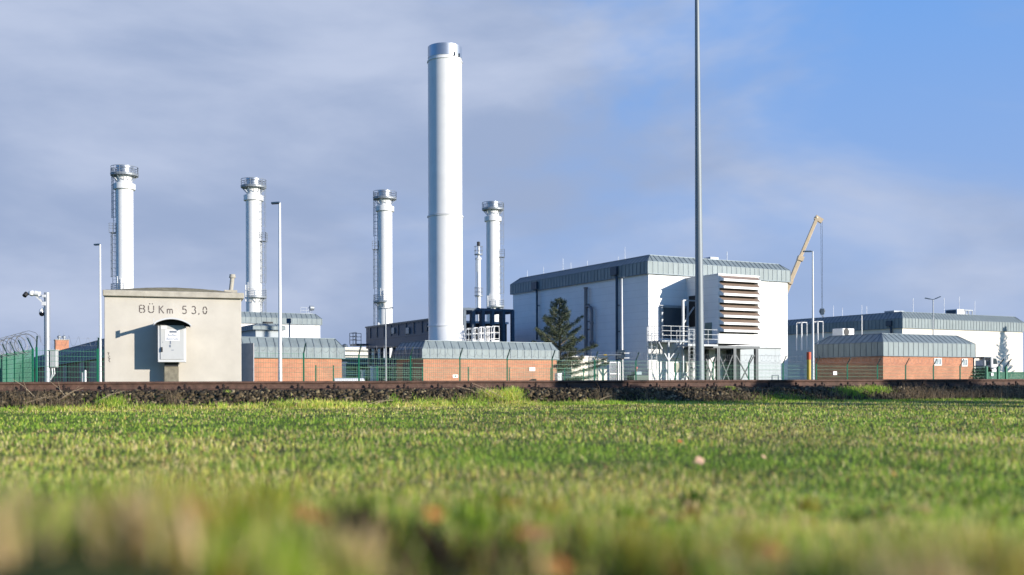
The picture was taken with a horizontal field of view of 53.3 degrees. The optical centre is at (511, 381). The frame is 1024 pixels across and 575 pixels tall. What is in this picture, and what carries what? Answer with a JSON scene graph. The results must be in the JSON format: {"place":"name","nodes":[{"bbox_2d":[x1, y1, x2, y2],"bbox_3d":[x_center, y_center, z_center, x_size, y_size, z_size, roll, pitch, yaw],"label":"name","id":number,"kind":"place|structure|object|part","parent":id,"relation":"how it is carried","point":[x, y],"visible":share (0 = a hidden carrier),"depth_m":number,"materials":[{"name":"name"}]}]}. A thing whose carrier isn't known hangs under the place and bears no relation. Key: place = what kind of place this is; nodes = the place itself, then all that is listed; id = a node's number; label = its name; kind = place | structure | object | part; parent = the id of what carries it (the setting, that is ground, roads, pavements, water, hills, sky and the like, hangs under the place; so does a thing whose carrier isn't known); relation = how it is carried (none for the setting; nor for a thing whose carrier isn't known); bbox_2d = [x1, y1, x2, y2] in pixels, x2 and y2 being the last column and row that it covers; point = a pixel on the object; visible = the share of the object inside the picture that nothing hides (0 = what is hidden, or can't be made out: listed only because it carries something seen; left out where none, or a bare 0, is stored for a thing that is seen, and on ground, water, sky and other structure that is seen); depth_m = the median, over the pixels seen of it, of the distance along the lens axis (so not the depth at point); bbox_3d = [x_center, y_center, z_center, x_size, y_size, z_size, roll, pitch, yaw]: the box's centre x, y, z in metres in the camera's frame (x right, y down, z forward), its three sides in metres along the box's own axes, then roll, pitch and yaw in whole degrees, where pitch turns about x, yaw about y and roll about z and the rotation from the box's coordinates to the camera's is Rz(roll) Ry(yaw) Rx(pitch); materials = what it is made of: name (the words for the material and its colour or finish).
{"place":"outdoors","nodes":[
{"label":"outdoors","id":0,"kind":"place"},
{"bbox_2d":[0,384,1022,410],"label":"verge grass","id":1,"kind":"structure","parent":0,"point":[508,394],"depth_m":17.42,"materials":[{"name":"green plant"}]},
{"bbox_2d":[0,390,1023,574],"bbox_3d":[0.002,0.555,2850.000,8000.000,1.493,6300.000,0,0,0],"label":"ground","id":2,"kind":"structure","parent":0,"point":[79,563],"depth_m":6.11,"materials":[{"name":"green plant"}]},
{"bbox_2d":[0,331,40,381],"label":"security fence","id":3,"kind":"object","parent":2,"relation":"on","point":[8,365],"visible":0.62,"depth_m":42.47,"materials":[{"name":"green metal"}]},
{"bbox_2d":[22,290,57,381],"bbox_3d":[-20.779,-1.325,44.989,1.492,5.384,0.363,0,0,-3],"label":"camera pole","id":4,"kind":"object","parent":2,"relation":"on","point":[44,311],"visible":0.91,"depth_m":44.90,"materials":[{"name":"grey metal"}]},
{"bbox_2d":[82,370,86,381],"bbox_3d":[-19.704,0.424,47.000,0.210,1.878,0.100,0,0,0],"label":"bollard","id":5,"kind":"object","parent":2,"relation":"on","point":[85,375],"visible":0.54,"depth_m":46.96,"materials":[{"name":"white metal"}]},
{"bbox_2d":[94,243,101,381],"bbox_3d":[-24.179,-3.328,59.600,0.426,9.410,0.200,0,0,0],"label":"street lamp","id":6,"kind":"object","parent":2,"relation":"on","point":[100,345],"visible":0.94,"depth_m":59.55,"materials":[{"name":"metal"}]},
{"bbox_2d":[109,164,138,289],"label":"chimney","id":7,"kind":"object","parent":2,"relation":"on","point":[124,186],"visible":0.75,"depth_m":149.01,"materials":[{"name":"white paint"}]},
{"bbox_2d":[153,317,190,380],"bbox_3d":[-8.305,-0.243,24.978,0.866,2.579,0.860,0,0,-18],"label":"control box","id":8,"kind":"object","parent":2,"relation":"on","point":[171,343],"visible":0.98,"depth_m":24.91,"materials":[{"name":"grey plastic"}]},
{"bbox_2d":[160,325,183,358],"bbox_3d":[-8.293,-0.947,24.891,0.546,0.833,0.054,0,0,-18],"label":"door","id":9,"kind":"structure","parent":8,"relation":"in","point":[171,336],"depth_m":24.89,"materials":[{"name":"grey plastic"}]},
{"bbox_2d":[103,274,243,381],"bbox_3d":[-8.830,-0.780,26.758,3.343,3.957,2.870,0,0,-18],"label":"crossing hut","id":10,"kind":"object","parent":2,"relation":"on","point":[213,337],"visible":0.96,"depth_m":25.49,"materials":[{"name":"concrete"}]},
{"bbox_2d":[16,337,344,381],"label":"brick building","id":11,"kind":"structure","parent":2,"relation":"on","point":[68,372],"depth_m":68.03,"materials":[{"name":"brick"}]},
{"bbox_2d":[54,335,68,350],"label":"brick chimney","id":12,"kind":"object","parent":11,"relation":"on","point":[60,345],"visible":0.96,"depth_m":107.23,"materials":[{"name":"brick"}]},
{"bbox_2d":[38,361,96,381],"bbox_3d":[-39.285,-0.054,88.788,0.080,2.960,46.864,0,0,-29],"label":"door","id":13,"kind":"structure","parent":11,"relation":"in","point":[93,364],"depth_m":75.03,"materials":[{"name":"grey metal"}]},
{"bbox_2d":[241,343,253,380],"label":"concrete slab","id":14,"kind":"structure","parent":2,"relation":"on","point":[247,361],"depth_m":29.35,"materials":[{"name":"grey concrete"}]},
{"bbox_2d":[241,177,267,311],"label":"chimney","id":15,"kind":"object","parent":2,"relation":"on","point":[255,298],"visible":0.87,"depth_m":158.60,"materials":[{"name":"white paint"}]},
{"bbox_2d":[241,322,285,336],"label":"white annex","id":16,"kind":"object","parent":2,"relation":"on","point":[269,329],"visible":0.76,"depth_m":92.61,"materials":[{"name":"metal"}]},
{"bbox_2d":[271,202,281,380],"bbox_3d":[-10.596,-3.376,46.000,0.470,9.420,0.200,0,0,0],"label":"street lamp","id":17,"kind":"object","parent":2,"relation":"on","point":[279,309],"visible":0.94,"depth_m":45.95,"materials":[{"name":"grey metal"}]},
{"bbox_2d":[241,306,321,337],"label":"white hall","id":18,"kind":"structure","parent":2,"relation":"on","point":[305,325],"depth_m":124.53,"materials":[{"name":"metal"}]},
{"bbox_2d":[286,318,290,336],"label":"floodlight","id":19,"kind":"object","parent":2,"relation":"on","point":[288,320],"visible":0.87,"depth_m":83.86,"materials":[{"name":"metal"}]},
{"bbox_2d":[342,362,346,377],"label":"equipment cabinet","id":20,"kind":"object","parent":2,"relation":"on","point":[343,368],"visible":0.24,"depth_m":76.18,"materials":[{"name":"white paint"}]},
{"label":"door","id":21,"kind":"part","parent":20,"relation":"part of","materials":[{"name":"grey metal"}]},
{"bbox_2d":[334,378,364,380],"bbox_3d":[-9.935,0.094,62.226,1.994,0.557,0.556,0,0,-15],"label":"casing","id":22,"kind":"object","parent":2,"relation":"on","point":[348,379],"visible":0.19,"depth_m":62.05,"materials":[{"name":"white paint"}]},
{"bbox_2d":[343,344,373,357],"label":"pale factory","id":23,"kind":"structure","parent":2,"relation":"on","point":[354,352],"depth_m":191.24,"materials":[{"name":"white metal"}]},
{"bbox_2d":[360,370,364,379],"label":"equipment cabinet","id":24,"kind":"object","parent":2,"relation":"on","point":[362,373],"visible":0.48,"depth_m":100.06,"materials":[{"name":"metal"}]},
{"bbox_2d":[342,357,396,380],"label":"pipe rack","id":25,"kind":"object","parent":2,"relation":"on","point":[348,360],"visible":0.09,"depth_m":121.13,"materials":[{"name":"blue metal"}]},
{"bbox_2d":[369,366,378,380],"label":"equipment cabinet","id":26,"kind":"object","parent":2,"relation":"on","point":[372,371],"visible":0.42,"depth_m":108.31,"materials":[{"name":"metal"}]},
{"bbox_2d":[372,189,396,357],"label":"chimney","id":27,"kind":"object","parent":2,"relation":"on","point":[384,208],"visible":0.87,"depth_m":169.02,"materials":[{"name":"white paint"}]},
{"bbox_2d":[377,307,392,380],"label":"street lamp","id":28,"kind":"object","parent":2,"relation":"on","point":[385,344],"visible":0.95,"depth_m":89.94,"materials":[{"name":"metal"}]},
{"bbox_2d":[349,318,508,380],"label":"steel framed building","id":29,"kind":"structure","parent":2,"relation":"on","point":[397,333],"depth_m":103.96,"materials":[{"name":"black metal"}]},
{"bbox_2d":[427,42,465,340],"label":"chimney","id":30,"kind":"object","parent":2,"relation":"on","point":[445,258],"visible":0.92,"depth_m":74.90,"materials":[{"name":"white paint"}]},
{"bbox_2d":[315,365,603,380],"bbox_3d":[-2.437,0.308,59.985,18.920,2.400,0.084,0,0,-29],"label":"fence","id":31,"kind":"object","parent":2,"relation":"on","point":[539,374],"visible":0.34,"depth_m":59.70,"materials":[{"name":"green metal"}]},
{"bbox_2d":[394,340,558,380],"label":"brick building","id":32,"kind":"structure","parent":2,"relation":"on","point":[480,357],"depth_m":72.36,"materials":[{"name":"brick"}]},
{"bbox_2d":[403,362,412,380],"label":"door","id":33,"kind":"structure","parent":32,"relation":"in","point":[405,364],"depth_m":72.24,"materials":[{"name":"grey metal"}]},
{"bbox_2d":[466,328,477,340],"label":"guard rail","id":34,"kind":"object","parent":32,"relation":"on","point":[468,334],"visible":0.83,"depth_m":75.08,"materials":[{"name":"metal"}]},
{"bbox_2d":[473,327,484,340],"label":"guard rail","id":35,"kind":"object","parent":32,"relation":"on","point":[479,334],"visible":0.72,"depth_m":75.06,"materials":[{"name":"white metal"}]},
{"bbox_2d":[480,326,489,340],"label":"guard rail","id":36,"kind":"object","parent":32,"relation":"on","point":[487,332],"visible":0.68,"depth_m":75.23,"materials":[{"name":"white metal"}]},
{"bbox_2d":[485,326,499,341],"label":"guard rail","id":37,"kind":"object","parent":32,"relation":"on","point":[493,332],"visible":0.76,"depth_m":74.62,"materials":[{"name":"white metal"}]},
{"bbox_2d":[474,242,482,320],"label":"vent stack","id":38,"kind":"object","parent":2,"relation":"on","point":[478,270],"visible":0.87,"depth_m":149.75,"materials":[{"name":"white paint"}]},
{"bbox_2d":[463,308,514,341],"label":"portal frame","id":39,"kind":"object","parent":2,"relation":"on","point":[482,312],"visible":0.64,"depth_m":91.34,"materials":[{"name":"blue metal"}]},
{"bbox_2d":[482,201,504,321],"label":"chimney","id":40,"kind":"object","parent":2,"relation":"on","point":[492,210],"visible":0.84,"depth_m":179.97,"materials":[{"name":"white paint"}]},
{"bbox_2d":[0,439,1023,574],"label":"foreground tufts","id":41,"kind":"object","parent":2,"relation":"on","point":[151,546],"visible":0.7,"depth_m":0.89,"materials":[{"name":"green plant"}]},
{"bbox_2d":[176,500,219,524],"bbox_3d":[-0.336,0.148,1.092,0.056,0.012,0.073,41,21,34],"label":"fallen leaf","id":42,"kind":"object","parent":41,"relation":"on","point":[197,510],"visible":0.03,"depth_m":1.10,"materials":[{"name":"brown plant"}]},
{"bbox_2d":[285,503,330,525],"bbox_3d":[-0.224,0.148,1.113,0.056,0.017,0.073,33,23,35],"label":"fallen leaf","id":43,"kind":"object","parent":41,"relation":"on","point":[305,516],"visible":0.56,"depth_m":1.13,"materials":[{"name":"plant"}]},
{"bbox_2d":[426,507,442,519],"bbox_3d":[-0.095,0.158,1.218,0.031,0.005,0.024,-1,40,-40],"label":"fallen leaf","id":44,"kind":"object","parent":41,"relation":"on","point":[432,512],"visible":1,"depth_m":1.22,"materials":[{"name":"orange plant"}]},
{"bbox_2d":[507,525,557,538],"bbox_3d":[0.023,0.159,1.077,0.050,0.010,0.050,0,0,9],"label":"fallen leaf","id":45,"kind":"object","parent":41,"relation":"on","point":[523,531],"visible":0.89,"depth_m":1.09,"materials":[{"name":"brown plant"}]},
{"bbox_2d":[533,556,570,574],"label":"fallen leaf","id":46,"kind":"object","parent":41,"relation":"on","point":[561,569],"visible":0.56,"depth_m":0.95,"materials":[{"name":"orange plant"}]},
{"bbox_2d":[746,543,785,557],"bbox_3d":[0.255,0.169,1.020,0.033,0.011,0.030,0,0,36],"label":"fallen leaf","id":47,"kind":"object","parent":41,"relation":"on","point":[776,551],"visible":0.91,"depth_m":1.02,"materials":[{"name":"plant"}]},
{"bbox_2d":[0,384,1023,410],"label":"ballast","id":48,"kind":"structure","parent":2,"relation":"on","point":[674,393],"depth_m":17.91,"materials":[{"name":"gravel"}]},
{"bbox_2d":[16,381,608,403],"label":"twigs","id":49,"kind":"object","parent":48,"relation":"on","point":[370,403],"visible":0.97,"depth_m":16.01,"materials":[{"name":"brown wood"}]},
{"bbox_2d":[0,379,1023,392],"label":"railway track","id":50,"kind":"structure","parent":48,"relation":"on","point":[199,385],"depth_m":18.90,"materials":[{"name":"metal"}]},
{"bbox_2d":[0,380,1023,410],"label":"dry grass","id":51,"kind":"structure","parent":2,"relation":"on","point":[972,394],"depth_m":19.96,"materials":[{"name":"brown plant"}]},
{"bbox_2d":[35,336,989,381],"bbox_3d":[6.438,-0.180,52.317,56.084,3.320,0.467,0,0,-29],"label":"security fence","id":52,"kind":"object","parent":2,"relation":"on","point":[972,374],"visible":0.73,"depth_m":49.79,"materials":[{"name":"green metal"}]},
{"bbox_2d":[555,373,561,379],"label":"control cabinet","id":53,"kind":"object","parent":2,"relation":"on","point":[557,377],"visible":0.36,"depth_m":73.15,"materials":[{"name":"white metal"}]},
{"bbox_2d":[531,297,609,379],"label":"conifer tree","id":54,"kind":"object","parent":2,"relation":"on","point":[561,319],"visible":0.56,"depth_m":78.01,"materials":[{"name":"green plant"}]},
{"bbox_2d":[557,356,606,379],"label":"storage container","id":55,"kind":"object","parent":2,"relation":"on","point":[599,363],"visible":0.18,"depth_m":82.65,"materials":[{"name":"white metal"}]},
{"bbox_2d":[598,350,624,379],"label":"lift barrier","id":56,"kind":"object","parent":2,"relation":"on","point":[618,354],"visible":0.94,"depth_m":79.05,"materials":[{"name":"metal"}]},
{"bbox_2d":[621,277,624,371],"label":"street lamp","id":57,"kind":"object","parent":2,"relation":"on","point":[622,318],"visible":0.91,"depth_m":79.54,"materials":[{"name":"metal"}]},
{"bbox_2d":[510,255,790,379],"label":"compressor hall","id":58,"kind":"structure","parent":2,"relation":"on","point":[745,306],"depth_m":84.50,"materials":[{"name":"metal"}]},
{"bbox_2d":[689,296,694,326],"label":"door","id":59,"kind":"structure","parent":58,"relation":"in","point":[691,303],"depth_m":83.11,"materials":[{"name":"black metal"}]},
{"bbox_2d":[705,322,711,339],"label":"door","id":60,"kind":"structure","parent":58,"relation":"in","point":[707,325],"depth_m":81.38,"materials":[{"name":"metal"}]},
{"bbox_2d":[692,456,704,464],"bbox_3d":[0.839,0.360,4.596,0.065,0.050,0.013,-16,-33,-11],"label":"fallen leaf","id":61,"kind":"object","parent":2,"relation":"on","point":[699,460],"visible":1,"depth_m":4.60,"materials":[{"name":"beige plant"}]},
{"bbox_2d":[695,0,704,379],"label":"mast","id":62,"kind":"object","parent":2,"relation":"on","point":[699,333],"visible":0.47,"depth_m":72.80,"materials":[{"name":"metal"}]},
{"bbox_2d":[787,215,824,316],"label":"mobile crane","id":63,"kind":"object","parent":2,"relation":"on","point":[800,256],"visible":0.39,"depth_m":134.80,"materials":[{"name":"yellow metal"}]},
{"bbox_2d":[803,251,813,379],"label":"street lamp","id":64,"kind":"object","parent":2,"relation":"on","point":[812,315],"visible":0.92,"depth_m":70.95,"materials":[{"name":"grey metal"}]},
{"bbox_2d":[807,352,810,379],"bbox_3d":[16.874,-0.210,58.000,0.250,2.913,0.250,0,0,0],"label":"marker post","id":65,"kind":"object","parent":2,"relation":"on","point":[808,365],"visible":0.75,"depth_m":57.90,"materials":[{"name":"yellow paint"}]},
{"bbox_2d":[814,315,975,379],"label":"brick building","id":66,"kind":"structure","parent":2,"relation":"on","point":[916,348],"depth_m":87.85,"materials":[{"name":"brick"}]},
{"bbox_2d":[814,321,822,343],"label":"ladder hoop","id":67,"kind":"object","parent":66,"relation":"on","point":[818,330],"visible":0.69,"depth_m":91.36,"materials":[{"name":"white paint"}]},
{"bbox_2d":[832,328,853,335],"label":"air conditioner","id":68,"kind":"object","parent":66,"relation":"on","point":[843,331],"visible":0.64,"depth_m":91.14,"materials":[{"name":"white paint"}]},
{"bbox_2d":[934,358,941,365],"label":"window","id":69,"kind":"structure","parent":66,"relation":"in","point":[938,359],"depth_m":88.38,"materials":[{"name":"white paint"}]},
{"bbox_2d":[961,359,967,365],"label":"window","id":70,"kind":"structure","parent":66,"relation":"in","point":[965,363],"depth_m":90.04,"materials":[{"name":"white paint"}]},
{"bbox_2d":[788,297,1023,379],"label":"storage hall","id":71,"kind":"structure","parent":2,"relation":"on","point":[1000,338],"depth_m":143.93,"materials":[{"name":"metal"}]},
{"bbox_2d":[796,322,806,350],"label":"ladder hoop","id":72,"kind":"object","parent":71,"relation":"attached to","point":[801,335],"visible":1,"depth_m":93.51,"materials":[{"name":"white paint"}]},
{"bbox_2d":[925,296,940,334],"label":"street lamp","id":73,"kind":"object","parent":2,"relation":"on","point":[933,311],"visible":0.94,"depth_m":102.95,"materials":[{"name":"metal"}]},
{"bbox_2d":[969,367,991,378],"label":"shrub","id":74,"kind":"object","parent":2,"relation":"on","point":[977,370],"visible":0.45,"depth_m":71.79,"materials":[{"name":"green plant"}]},
{"bbox_2d":[986,359,1023,378],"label":"fence","id":75,"kind":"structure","parent":2,"relation":"on","point":[998,374],"depth_m":67.11,"materials":[{"name":"green metal"}]},
{"bbox_2d":[0,0,1023,380],"label":"sky","id":76,"kind":"structure","parent":0,"point":[898,125],"materials":[{"name":"blue"}]},
{"bbox_2d":[609,362,619,379],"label":"turnstile gate","id":77,"kind":"structure","parent":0,"point":[618,368],"depth_m":74.21,"materials":[{"name":"white metal"}]},
{"bbox_2d":[627,371,647,379],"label":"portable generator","id":78,"kind":"object","parent":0,"point":[640,376],"visible":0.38,"depth_m":72.30,"materials":[{"name":"green metal"}]},
{"bbox_2d":[973,357,997,378],"bbox_3d":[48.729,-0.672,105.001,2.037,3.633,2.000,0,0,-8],"label":"parked truck","id":79,"kind":"object","parent":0,"point":[992,363],"visible":0.36,"depth_m":104.20,"materials":[{"name":"white metal"}]}
]}

